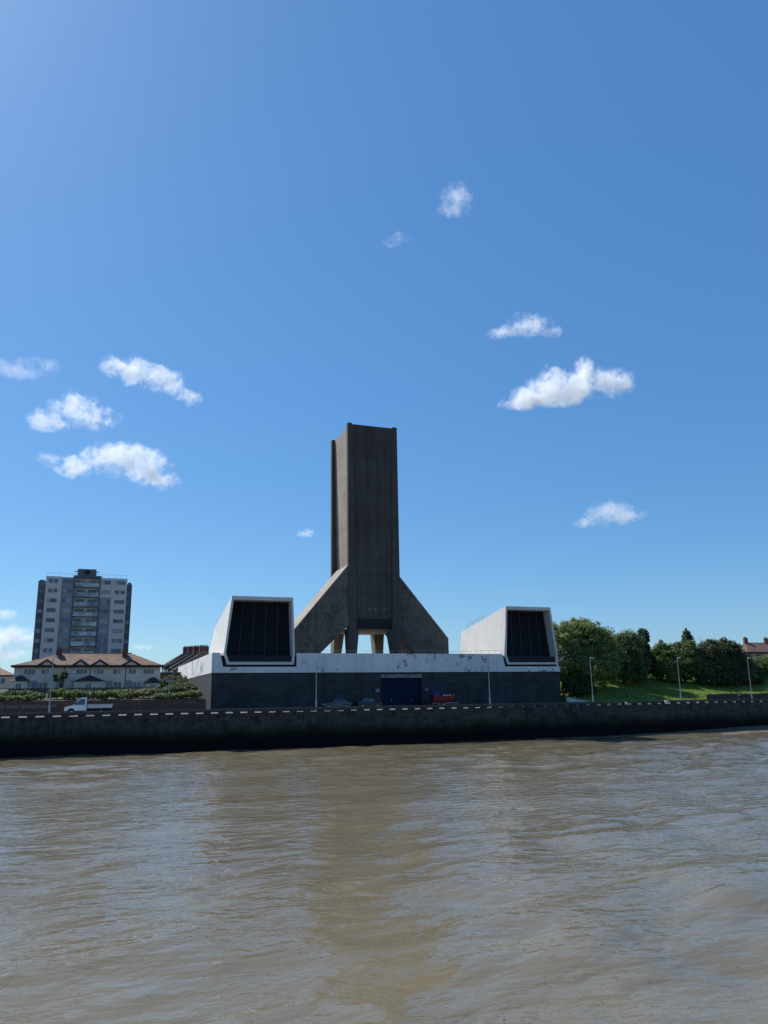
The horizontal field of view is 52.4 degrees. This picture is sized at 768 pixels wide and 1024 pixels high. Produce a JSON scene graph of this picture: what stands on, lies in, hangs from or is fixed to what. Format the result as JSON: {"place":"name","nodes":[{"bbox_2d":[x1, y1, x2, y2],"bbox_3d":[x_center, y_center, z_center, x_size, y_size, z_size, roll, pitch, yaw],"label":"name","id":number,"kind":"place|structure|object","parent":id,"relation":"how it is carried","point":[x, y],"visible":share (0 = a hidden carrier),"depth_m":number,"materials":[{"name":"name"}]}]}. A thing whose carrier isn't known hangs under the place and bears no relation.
{"place":"outdoors","nodes":[
{"label":"outdoors","id":0,"kind":"place"},
{"bbox_2d":[1,705,600,717],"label":"promenade pavement","id":1,"kind":"structure","parent":0,"point":[274,712],"depth_m":106.23,"materials":[{"name":"grey concrete"}]},
{"bbox_2d":[48,656,58,711],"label":"street lamp","id":2,"kind":"object","parent":1,"relation":"on","point":[51,686],"visible":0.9,"depth_m":99.14,"materials":[{"name":"metal"}]},
{"bbox_2d":[315,656,320,710],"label":"street lamp","id":3,"kind":"object","parent":1,"relation":"on","point":[316,684],"visible":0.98,"depth_m":110.72,"materials":[{"name":"metal"}]},
{"bbox_2d":[484,657,490,706],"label":"street lamp","id":4,"kind":"object","parent":1,"relation":"on","point":[489,684],"visible":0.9,"depth_m":119.69,"materials":[{"name":"metal"}]},
{"bbox_2d":[590,657,593,701],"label":"street lamp","id":5,"kind":"object","parent":1,"relation":"on","point":[591,682],"visible":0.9,"depth_m":125.99,"materials":[{"name":"metal"}]},
{"bbox_2d":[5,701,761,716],"bbox_3d":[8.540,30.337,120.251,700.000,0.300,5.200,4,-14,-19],"label":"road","id":6,"kind":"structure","parent":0,"point":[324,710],"depth_m":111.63,"materials":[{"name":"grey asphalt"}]},
{"bbox_2d":[64,697,112,715],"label":"pickup truck","id":7,"kind":"object","parent":6,"relation":"on","point":[80,704],"visible":0.68,"depth_m":101.92,"materials":[{"name":"white paint"}]},
{"bbox_2d":[0,732,767,1023],"bbox_3d":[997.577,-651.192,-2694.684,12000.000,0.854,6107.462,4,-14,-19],"label":"river","id":8,"kind":"structure","parent":0,"point":[605,880],"depth_m":26.92,"materials":[{"name":"liquid"}]},
{"bbox_2d":[0,698,767,757],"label":"sea wall","id":9,"kind":"structure","parent":8,"relation":"in","point":[64,734],"depth_m":107.71,"materials":[{"name":"stone"}]},
{"bbox_2d":[619,702,743,704],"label":"promenade footway","id":10,"kind":"structure","parent":9,"relation":"on","point":[679,703],"depth_m":129.01,"materials":[{"name":"concrete"}]},
{"bbox_2d":[677,657,681,699],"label":"street lamp","id":11,"kind":"object","parent":10,"relation":"on","point":[679,679],"visible":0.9,"depth_m":131.78,"materials":[{"name":"metal"}]},
{"bbox_2d":[747,658,752,701],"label":"street lamp","id":12,"kind":"object","parent":10,"relation":"on","point":[750,682],"visible":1,"depth_m":136.73,"materials":[{"name":"metal"}]},
{"bbox_2d":[0,674,767,708],"bbox_3d":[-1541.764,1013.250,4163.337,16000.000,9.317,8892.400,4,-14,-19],"label":"ground","id":13,"kind":"structure","parent":0,"point":[645,698],"depth_m":147.92,"materials":[{"name":"green plant"}]},
{"bbox_2d":[0,667,13,688],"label":"house","id":14,"kind":"structure","parent":13,"relation":"on","point":[6,677],"depth_m":134.97,"materials":[{"name":"brick"}]},
{"bbox_2d":[0,690,37,695],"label":"garden bush","id":15,"kind":"object","parent":13,"relation":"on","point":[15,692],"visible":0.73,"depth_m":111.87,"materials":[{"name":"green plant"}]},
{"bbox_2d":[5,695,33,700],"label":"garden shrub","id":16,"kind":"object","parent":13,"relation":"on","point":[18,698],"visible":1,"depth_m":105.34,"materials":[{"name":"green plant"}]},
{"bbox_2d":[29,692,46,699],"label":"garden shrub","id":17,"kind":"object","parent":13,"relation":"on","point":[39,695],"visible":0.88,"depth_m":107.51,"materials":[{"name":"green plant"}]},
{"bbox_2d":[46,688,67,698],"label":"garden shrub","id":18,"kind":"object","parent":13,"relation":"on","point":[55,693],"visible":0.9,"depth_m":108.97,"materials":[{"name":"green plant"}]},
{"bbox_2d":[52,670,68,687],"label":"garden tree","id":19,"kind":"object","parent":13,"relation":"on","point":[61,677],"visible":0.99,"depth_m":122.67,"materials":[{"name":"green plant"}]},
{"bbox_2d":[61,690,85,698],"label":"garden shrub","id":20,"kind":"object","parent":13,"relation":"on","point":[78,694],"visible":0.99,"depth_m":108.98,"materials":[{"name":"green plant"}]},
{"bbox_2d":[32,569,131,659],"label":"apartment tower","id":21,"kind":"structure","parent":13,"relation":"on","point":[85,611],"depth_m":200.50,"materials":[{"name":"grey concrete"}]},
{"bbox_2d":[43,648,51,651],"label":"window","id":22,"kind":"structure","parent":21,"relation":"in","point":[44,649],"depth_m":195.48,"materials":[{"name":"clear glass"}]},
{"bbox_2d":[44,638,52,641],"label":"window","id":23,"kind":"structure","parent":21,"relation":"in","point":[45,639],"depth_m":196.08,"materials":[{"name":"clear glass"}]},
{"bbox_2d":[45,628,53,631],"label":"window","id":24,"kind":"structure","parent":21,"relation":"in","point":[46,629],"depth_m":196.66,"materials":[{"name":"clear glass"}]},
{"bbox_2d":[45,618,54,621],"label":"window","id":25,"kind":"structure","parent":21,"relation":"in","point":[47,619],"depth_m":197.23,"materials":[{"name":"clear glass"}]},
{"bbox_2d":[46,608,55,611],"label":"window","id":26,"kind":"structure","parent":21,"relation":"in","point":[48,609],"depth_m":197.86,"materials":[{"name":"clear glass"}]},
{"bbox_2d":[47,598,56,601],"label":"window","id":27,"kind":"structure","parent":21,"relation":"in","point":[48,599],"depth_m":198.39,"materials":[{"name":"clear glass"}]},
{"bbox_2d":[49,579,57,582],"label":"window","id":28,"kind":"structure","parent":21,"relation":"in","point":[50,580],"depth_m":199.53,"materials":[{"name":"clear glass"}]},
{"bbox_2d":[60,628,68,631],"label":"window","id":29,"kind":"structure","parent":21,"relation":"in","point":[61,629],"depth_m":198.08,"materials":[{"name":"clear glass"}]},
{"bbox_2d":[63,589,71,592],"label":"window","id":30,"kind":"structure","parent":21,"relation":"in","point":[64,590],"depth_m":200.39,"materials":[{"name":"clear glass"}]},
{"bbox_2d":[97,649,105,652],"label":"window","id":31,"kind":"structure","parent":21,"relation":"in","point":[98,650],"depth_m":199.90,"materials":[{"name":"clear glass"}]},
{"bbox_2d":[98,639,106,642],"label":"window","id":32,"kind":"structure","parent":21,"relation":"in","point":[99,640],"depth_m":200.53,"materials":[{"name":"clear glass"}]},
{"bbox_2d":[99,619,107,623],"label":"window","id":33,"kind":"structure","parent":21,"relation":"in","point":[101,620],"depth_m":201.69,"materials":[{"name":"grey glass"}]},
{"bbox_2d":[111,649,120,652],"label":"window","id":34,"kind":"structure","parent":21,"relation":"in","point":[112,650],"depth_m":200.88,"materials":[{"name":"clear glass"}]},
{"bbox_2d":[112,629,121,632],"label":"window","id":35,"kind":"structure","parent":21,"relation":"in","point":[113,630],"depth_m":202.03,"materials":[{"name":"grey glass"}]},
{"bbox_2d":[112,639,121,642],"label":"window","id":36,"kind":"structure","parent":21,"relation":"in","point":[113,640],"depth_m":201.49,"materials":[{"name":"clear glass"}]},
{"bbox_2d":[113,619,122,622],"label":"window","id":37,"kind":"structure","parent":21,"relation":"in","point":[114,620],"depth_m":202.68,"materials":[{"name":"clear glass"}]},
{"bbox_2d":[114,600,123,603],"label":"window","id":38,"kind":"structure","parent":21,"relation":"in","point":[115,601],"depth_m":203.79,"materials":[{"name":"clear glass"}]},
{"bbox_2d":[115,581,124,584],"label":"window","id":39,"kind":"structure","parent":21,"relation":"in","point":[117,582],"depth_m":204.94,"materials":[{"name":"clear glass"}]},
{"bbox_2d":[115,590,124,593],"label":"window","id":40,"kind":"structure","parent":21,"relation":"in","point":[116,591],"depth_m":204.36,"materials":[{"name":"clear glass"}]},
{"bbox_2d":[8,687,164,693],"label":"garden fence","id":41,"kind":"object","parent":13,"relation":"on","point":[40,690],"visible":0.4,"depth_m":122.43,"materials":[{"name":"wood"}]},
{"bbox_2d":[11,647,163,691],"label":"house terrace","id":42,"kind":"structure","parent":13,"relation":"on","point":[125,668],"depth_m":127.31,"materials":[{"name":"brick"}]},
{"bbox_2d":[15,683,21,690],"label":"window","id":43,"kind":"structure","parent":42,"relation":"in","point":[17,685],"depth_m":121.45,"materials":[{"name":"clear glass"}]},
{"bbox_2d":[24,669,35,674],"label":"window","id":44,"kind":"structure","parent":42,"relation":"in","point":[26,671],"depth_m":123.89,"materials":[{"name":"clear glass"}]},
{"bbox_2d":[31,681,37,689],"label":"front door","id":45,"kind":"structure","parent":42,"relation":"in","point":[34,683],"depth_m":123.73,"materials":[{"name":"metal"}]},
{"bbox_2d":[38,682,47,688],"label":"window","id":46,"kind":"structure","parent":42,"relation":"in","point":[43,685],"depth_m":124.12,"materials":[{"name":"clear glass"}]},
{"bbox_2d":[41,669,49,674],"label":"window","id":47,"kind":"structure","parent":42,"relation":"in","point":[43,671],"depth_m":124.64,"materials":[{"name":"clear glass"}]},
{"bbox_2d":[55,682,62,687],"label":"window","id":48,"kind":"structure","parent":42,"relation":"in","point":[56,683],"depth_m":124.85,"materials":[{"name":"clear glass"}]},
{"bbox_2d":[76,669,87,673],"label":"window","id":49,"kind":"structure","parent":42,"relation":"in","point":[78,671],"depth_m":126.48,"materials":[{"name":"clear glass"}]},
{"bbox_2d":[93,669,103,673],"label":"window","id":50,"kind":"structure","parent":42,"relation":"in","point":[95,671],"depth_m":127.31,"materials":[{"name":"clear glass"}]},
{"bbox_2d":[106,680,112,689],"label":"front door","id":51,"kind":"structure","parent":42,"relation":"in","point":[109,682],"depth_m":127.44,"materials":[{"name":"metal"}]},
{"bbox_2d":[113,669,120,673],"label":"window","id":52,"kind":"structure","parent":42,"relation":"in","point":[115,671],"depth_m":128.28,"materials":[{"name":"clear glass"}]},
{"bbox_2d":[113,682,121,687],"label":"window","id":53,"kind":"structure","parent":42,"relation":"in","point":[115,684],"depth_m":127.84,"materials":[{"name":"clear glass"}]},
{"bbox_2d":[126,680,131,688],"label":"front door","id":54,"kind":"structure","parent":42,"relation":"in","point":[129,682],"depth_m":128.47,"materials":[{"name":"metal"}]},
{"bbox_2d":[128,669,135,673],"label":"window","id":55,"kind":"structure","parent":42,"relation":"in","point":[131,671],"depth_m":129.06,"materials":[{"name":"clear glass"}]},
{"bbox_2d":[132,681,140,687],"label":"window","id":56,"kind":"structure","parent":42,"relation":"in","point":[135,684],"depth_m":128.84,"materials":[{"name":"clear glass"}]},
{"bbox_2d":[143,669,154,673],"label":"window","id":57,"kind":"structure","parent":42,"relation":"in","point":[145,671],"depth_m":129.95,"materials":[{"name":"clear glass"}]},
{"bbox_2d":[84,690,104,698],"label":"garden shrub","id":58,"kind":"object","parent":13,"relation":"on","point":[90,695],"visible":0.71,"depth_m":110.12,"materials":[{"name":"green plant"}]},
{"bbox_2d":[0,699,205,716],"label":"garden wall","id":59,"kind":"structure","parent":13,"relation":"on","point":[117,705],"depth_m":107.84,"materials":[{"name":"brick"}]},
{"bbox_2d":[97,689,117,698],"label":"garden shrub","id":60,"kind":"object","parent":13,"relation":"on","point":[107,694],"visible":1,"depth_m":109.91,"materials":[{"name":"green plant"}]},
{"bbox_2d":[115,692,134,698],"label":"garden shrub","id":61,"kind":"object","parent":13,"relation":"on","point":[128,695],"visible":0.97,"depth_m":111.17,"materials":[{"name":"green plant"}]},
{"bbox_2d":[115,688,140,693],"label":"garden bush","id":62,"kind":"object","parent":13,"relation":"on","point":[123,690],"visible":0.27,"depth_m":117.21,"materials":[{"name":"green plant"}]},
{"bbox_2d":[135,687,161,697],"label":"garden shrub","id":63,"kind":"object","parent":13,"relation":"on","point":[143,692],"visible":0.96,"depth_m":112.88,"materials":[{"name":"green plant"}]},
{"bbox_2d":[153,692,167,698],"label":"garden shrub","id":64,"kind":"object","parent":13,"relation":"on","point":[160,695],"visible":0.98,"depth_m":111.98,"materials":[{"name":"green plant"}]},
{"bbox_2d":[148,687,175,693],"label":"garden bush","id":65,"kind":"object","parent":13,"relation":"on","point":[165,690],"visible":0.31,"depth_m":120.71,"materials":[{"name":"green plant"}]},
{"bbox_2d":[165,678,173,698],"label":"direction sign","id":66,"kind":"object","parent":13,"relation":"on","point":[169,680],"visible":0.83,"depth_m":112.62,"materials":[{"name":"metal"}]},
{"bbox_2d":[160,672,180,680],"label":"garage block","id":67,"kind":"structure","parent":13,"relation":"on","point":[163,675],"depth_m":157.29,"materials":[{"name":"brick"}]},
{"bbox_2d":[160,674,187,684],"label":"garden bush","id":68,"kind":"object","parent":13,"relation":"on","point":[177,677],"visible":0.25,"depth_m":147.80,"materials":[{"name":"green plant"}]},
{"bbox_2d":[161,646,187,671],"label":"terraced house","id":69,"kind":"structure","parent":13,"relation":"on","point":[185,650],"depth_m":205.32,"materials":[{"name":"brick"}]},
{"bbox_2d":[160,679,188,687],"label":"garden bush","id":70,"kind":"object","parent":13,"relation":"on","point":[163,684],"visible":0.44,"depth_m":139.34,"materials":[{"name":"green plant"}]},
{"bbox_2d":[166,691,184,698],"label":"garden shrub","id":71,"kind":"object","parent":13,"relation":"on","point":[179,694],"visible":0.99,"depth_m":112.54,"materials":[{"name":"green plant"}]},
{"bbox_2d":[161,685,195,692],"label":"garden bush","id":72,"kind":"object","parent":13,"relation":"on","point":[181,688],"visible":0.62,"depth_m":122.67,"materials":[{"name":"green plant"}]},
{"bbox_2d":[165,646,192,671],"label":"terraced house","id":73,"kind":"structure","parent":13,"relation":"on","point":[190,650],"depth_m":194.12,"materials":[{"name":"brick"}]},
{"bbox_2d":[170,682,196,690],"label":"garden bush","id":74,"kind":"object","parent":13,"relation":"on","point":[188,684],"visible":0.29,"depth_m":133.05,"materials":[{"name":"green plant"}]},
{"bbox_2d":[167,645,200,671],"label":"terraced house","id":75,"kind":"structure","parent":13,"relation":"on","point":[195,651],"depth_m":183.10,"materials":[{"name":"brick"}]},
{"bbox_2d":[181,690,196,697],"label":"garden shrub","id":76,"kind":"object","parent":13,"relation":"on","point":[188,693],"visible":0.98,"depth_m":113.38,"materials":[{"name":"green plant"}]},
{"bbox_2d":[173,645,208,671],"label":"terraced house","id":77,"kind":"structure","parent":13,"relation":"on","point":[203,650],"depth_m":172.43,"materials":[{"name":"brick"}]},
{"bbox_2d":[188,690,203,697],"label":"garden shrub","id":78,"kind":"object","parent":13,"relation":"on","point":[199,693],"visible":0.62,"depth_m":114.82,"materials":[{"name":"green plant"}]},
{"bbox_2d":[178,650,560,708],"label":"ventilation station","id":79,"kind":"object","parent":13,"relation":"on","point":[388,679],"visible":0.86,"depth_m":126.93,"materials":[{"name":"concrete"}]},
{"bbox_2d":[209,596,294,664],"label":"intake hood","id":80,"kind":"object","parent":79,"relation":"on","point":[251,625],"visible":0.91,"depth_m":123.76,"materials":[{"name":"concrete"}]},
{"bbox_2d":[294,422,448,655],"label":"ventilation tower","id":81,"kind":"structure","parent":79,"relation":"on","point":[365,590],"depth_m":145.71,"materials":[{"name":"concrete"}]},
{"bbox_2d":[381,678,420,705],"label":"loading door","id":82,"kind":"structure","parent":79,"relation":"in","point":[394,691],"depth_m":127.78,"materials":[{"name":"blue paint"}]},
{"bbox_2d":[460,606,557,663],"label":"intake hood","id":83,"kind":"object","parent":79,"relation":"on","point":[515,631],"visible":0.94,"depth_m":140.00,"materials":[{"name":"concrete"}]},
{"bbox_2d":[560,672,597,696],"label":"bush","id":84,"kind":"object","parent":13,"relation":"on","point":[578,683],"visible":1,"depth_m":141.70,"materials":[{"name":"green plant"}]},
{"bbox_2d":[566,697,591,701],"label":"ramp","id":85,"kind":"structure","parent":13,"relation":"on","point":[570,699],"depth_m":135.79,"materials":[{"name":"concrete"}]},
{"bbox_2d":[553,616,630,686],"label":"broadleaf tree","id":86,"kind":"object","parent":13,"relation":"on","point":[597,643],"visible":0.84,"depth_m":146.28,"materials":[{"name":"green plant"}]},
{"bbox_2d":[602,629,651,683],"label":"broadleaf tree","id":87,"kind":"object","parent":13,"relation":"on","point":[634,668],"visible":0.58,"depth_m":154.25,"materials":[{"name":"green plant"}]},
{"bbox_2d":[612,629,652,677],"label":"broadleaf tree","id":88,"kind":"object","parent":13,"relation":"on","point":[644,658],"visible":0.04,"depth_m":162.42,"materials":[{"name":"green plant"}]},
{"bbox_2d":[637,628,656,679],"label":"conifer tree","id":89,"kind":"object","parent":13,"relation":"on","point":[644,632],"visible":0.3,"depth_m":162.69,"materials":[{"name":"green plant"}]},
{"bbox_2d":[649,642,676,679],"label":"broadleaf tree","id":90,"kind":"object","parent":13,"relation":"on","point":[660,652],"visible":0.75,"depth_m":163.07,"materials":[{"name":"green plant"}]},
{"bbox_2d":[561,676,767,703],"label":"turf","id":91,"kind":"structure","parent":13,"relation":"on","point":[681,685],"depth_m":152.75,"materials":[{"name":"green plant"}]},
{"bbox_2d":[665,667,682,683],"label":"bush","id":92,"kind":"object","parent":13,"relation":"on","point":[672,674],"visible":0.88,"depth_m":159.02,"materials":[{"name":"green plant"}]},
{"bbox_2d":[680,628,695,679],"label":"conifer tree","id":93,"kind":"object","parent":13,"relation":"on","point":[687,635],"visible":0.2,"depth_m":170.08,"materials":[{"name":"green plant"}]},
{"bbox_2d":[665,639,714,681],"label":"broadleaf tree","id":94,"kind":"object","parent":13,"relation":"on","point":[688,664],"visible":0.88,"depth_m":162.77,"materials":[{"name":"green plant"}]},
{"bbox_2d":[691,638,731,682],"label":"broadleaf tree","id":95,"kind":"object","parent":13,"relation":"on","point":[713,652],"visible":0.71,"depth_m":164.47,"materials":[{"name":"green plant"}]},
{"bbox_2d":[695,669,766,685],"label":"hedge","id":96,"kind":"object","parent":13,"relation":"on","point":[732,677],"visible":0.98,"depth_m":162.46,"materials":[{"name":"green plant"}]},
{"bbox_2d":[716,637,757,673],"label":"broadleaf tree","id":97,"kind":"object","parent":13,"relation":"on","point":[737,657],"visible":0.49,"depth_m":167.80,"materials":[{"name":"green plant"}]},
{"bbox_2d":[706,693,767,701],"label":"stone wall","id":98,"kind":"structure","parent":13,"relation":"on","point":[735,696],"depth_m":145.42,"materials":[{"name":"grey stone"}]},
{"bbox_2d":[741,637,767,657],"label":"house","id":99,"kind":"structure","parent":13,"relation":"on","point":[752,650],"depth_m":216.84,"materials":[{"name":"brick"}]},
{"bbox_2d":[744,657,767,676],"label":"broadleaf tree","id":100,"kind":"object","parent":13,"relation":"on","point":[762,666],"visible":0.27,"depth_m":170.77,"materials":[{"name":"green plant"}]},
{"bbox_2d":[0,0,767,673],"label":"sky","id":101,"kind":"structure","parent":0,"point":[525,241],"materials":[{"name":"blue"}]},
{"bbox_2d":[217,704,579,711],"bbox_3d":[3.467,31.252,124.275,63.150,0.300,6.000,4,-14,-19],"label":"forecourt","id":102,"kind":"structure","parent":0,"point":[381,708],"depth_m":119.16,"materials":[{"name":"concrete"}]},
{"bbox_2d":[321,698,351,706],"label":"parked car","id":103,"kind":"object","parent":102,"relation":"on","point":[338,702],"visible":0.81,"depth_m":119.93,"materials":[{"name":"grey paint"}]},
{"bbox_2d":[355,698,381,705],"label":"parked car","id":104,"kind":"object","parent":102,"relation":"on","point":[366,702],"visible":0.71,"depth_m":121.88,"materials":[{"name":"black paint"}]},
{"bbox_2d":[429,688,458,704],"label":"boat on trailer","id":105,"kind":"object","parent":102,"relation":"on","point":[436,697],"visible":0.83,"depth_m":125.88,"materials":[{"name":"red paint"}]},
{"bbox_2d":[534,725,767,739],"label":"foreshore","id":106,"kind":"structure","parent":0,"point":[747,729],"depth_m":125.71,"materials":[{"name":"brown sand"}]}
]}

